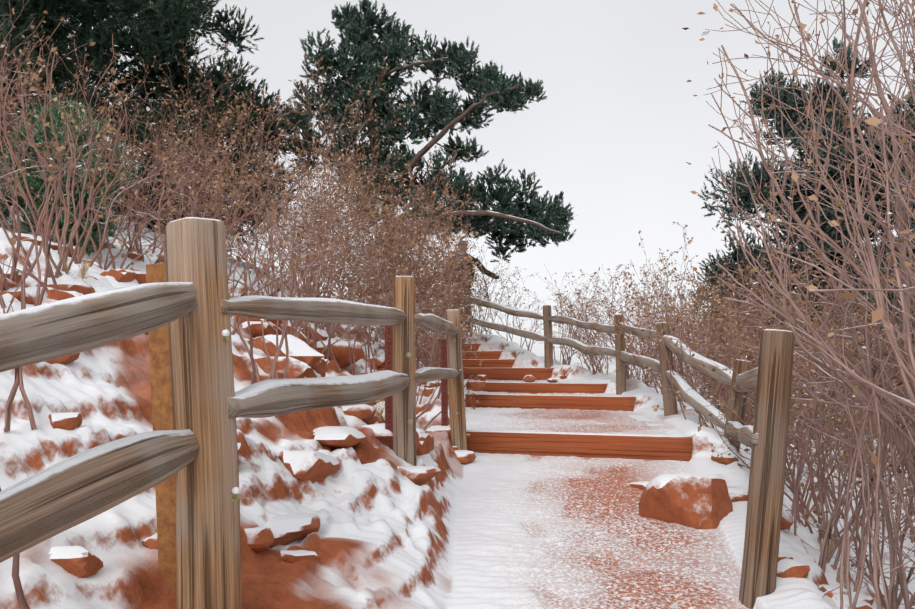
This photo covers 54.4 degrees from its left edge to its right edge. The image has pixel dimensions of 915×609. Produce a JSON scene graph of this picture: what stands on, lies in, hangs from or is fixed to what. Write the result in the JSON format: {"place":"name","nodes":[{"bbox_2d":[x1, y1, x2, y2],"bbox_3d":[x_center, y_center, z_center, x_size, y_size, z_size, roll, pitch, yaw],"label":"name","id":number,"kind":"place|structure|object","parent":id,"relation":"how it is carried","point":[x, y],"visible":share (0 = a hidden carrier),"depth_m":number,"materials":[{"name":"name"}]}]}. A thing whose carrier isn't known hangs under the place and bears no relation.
{"place":"outdoors","nodes":[
{"label":"outdoors","id":0,"kind":"place"},
{"bbox_2d":[44,14,91,99],"bbox_3d":[-6.424,-3.993,13.052,2.016,2.257,3.298,1,-4,-15],"label":"juniper tree","id":1,"kind":"object","parent":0,"point":[69,49],"depth_m":13.43,"materials":[{"name":"green plant"}]},
{"bbox_2d":[222,329,240,493],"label":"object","id":2,"kind":"structure","parent":0,"point":[235,490],"depth_m":2.66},
{"bbox_2d":[0,183,914,608],"bbox_3d":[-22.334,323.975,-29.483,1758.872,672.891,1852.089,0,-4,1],"label":"snowy ground","id":3,"kind":"structure","parent":0,"point":[502,531],"depth_m":3.79,"materials":[{"name":"white snow"}]},
{"bbox_2d":[0,92,139,256],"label":"bush","id":4,"kind":"object","parent":3,"relation":"on","point":[36,183],"depth_m":6.55,"materials":[{"name":"plant"}]},
{"bbox_2d":[0,0,220,203],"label":"juniper tree","id":5,"kind":"object","parent":3,"relation":"on","point":[34,8],"depth_m":9.29,"materials":[{"name":"green plant"}]},
{"bbox_2d":[146,263,175,594],"bbox_3d":[-0.927,0.590,2.855,0.177,1.452,0.053,0,-4,1],"label":"wooden post","id":6,"kind":"object","parent":3,"relation":"on","point":[162,411],"visible":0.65,"depth_m":2.85,"materials":[{"name":"brown wood"}]},
{"bbox_2d":[56,0,302,242],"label":"juniper tree","id":7,"kind":"object","parent":3,"relation":"on","point":[161,53],"depth_m":13.03,"materials":[{"name":"green plant"}]},
{"bbox_2d":[0,0,417,608],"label":"hillside shrub","id":8,"kind":"object","parent":3,"relation":"on","point":[76,222],"depth_m":5.57,"materials":[{"name":"brown plant"}]},
{"bbox_2d":[165,217,466,608],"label":"fence posts","id":9,"kind":"object","parent":3,"relation":"on","point":[208,559],"visible":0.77,"depth_m":2.65,"materials":[{"name":"brown wood"}]},
{"bbox_2d":[223,336,458,501],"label":"fence bolts","id":10,"kind":"object","parent":9,"relation":"attached to","point":[234,497],"visible":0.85,"depth_m":2.69,"materials":[{"name":"grey metal"}]},
{"bbox_2d":[0,282,757,562],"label":"fence rails","id":11,"kind":"object","parent":9,"relation":"attached to","point":[58,498],"visible":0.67,"depth_m":2.42,"materials":[{"name":"wood"}]},
{"bbox_2d":[229,0,576,306],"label":"pinyon tree","id":12,"kind":"object","parent":3,"relation":"on","point":[397,42],"depth_m":13.92,"materials":[{"name":"green plant"}]},
{"bbox_2d":[385,325,447,449],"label":"red steel stakes","id":13,"kind":"object","parent":3,"relation":"on","point":[389,366],"visible":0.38,"depth_m":4.62,"materials":[{"name":"paint"}]},
{"bbox_2d":[0,232,872,608],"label":"rocks","id":14,"kind":"object","parent":3,"relation":"on","point":[698,500],"visible":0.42,"depth_m":4.34,"materials":[{"name":"red sandstone"},{"name":"snow"}]},
{"bbox_2d":[61,246,839,557],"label":"dry grass tufts","id":15,"kind":"object","parent":3,"relation":"on","point":[83,273],"visible":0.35,"depth_m":4.82,"materials":[{"name":"brown plant"}]},
{"bbox_2d":[449,253,498,331],"bbox_3d":[0.270,-0.242,16.962,1.044,1.565,0.451,0,-4,1],"label":"trunk","id":16,"kind":"object","parent":3,"relation":"on","point":[482,268],"visible":0.15,"depth_m":16.91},
{"bbox_2d":[119,33,914,608],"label":"bare shrubs","id":17,"kind":"object","parent":3,"relation":"on","point":[434,351],"depth_m":8.80,"materials":[{"name":"brown plant"}]},
{"bbox_2d":[417,337,692,461],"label":"timber steps","id":18,"kind":"structure","parent":3,"relation":"on","point":[648,447],"depth_m":6.34,"materials":[{"name":"brown wood"}]},
{"bbox_2d":[348,280,794,608],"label":"fence posts","id":19,"kind":"object","parent":3,"relation":"on","point":[766,482],"visible":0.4,"depth_m":3.41,"materials":[{"name":"brown wood"}]},
{"bbox_2d":[682,226,796,449],"bbox_3d":[5.376,0.777,17.024,2.248,4.557,2.110,0,-4,1],"label":"bare shrub","id":20,"kind":"object","parent":3,"relation":"on","point":[728,253],"depth_m":16.98,"materials":[{"name":"brown plant"}]},
{"bbox_2d":[682,0,914,608],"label":"shrub","id":21,"kind":"object","parent":3,"relation":"on","point":[906,276],"depth_m":3.49,"materials":[{"name":"brown plant"}]},
{"bbox_2d":[689,37,914,477],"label":"pine tree","id":22,"kind":"object","parent":3,"relation":"on","point":[726,210],"depth_m":14.57,"materials":[{"name":"plant"}]},
{"bbox_2d":[847,77,914,430],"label":"pine tree","id":23,"kind":"object","parent":3,"relation":"on","point":[903,172],"depth_m":12.62,"materials":[{"name":"plant"}]},
{"bbox_2d":[60,0,914,494],"label":"sky","id":24,"kind":"structure","parent":0,"point":[616,129],"materials":[{"name":"white"}]}
]}

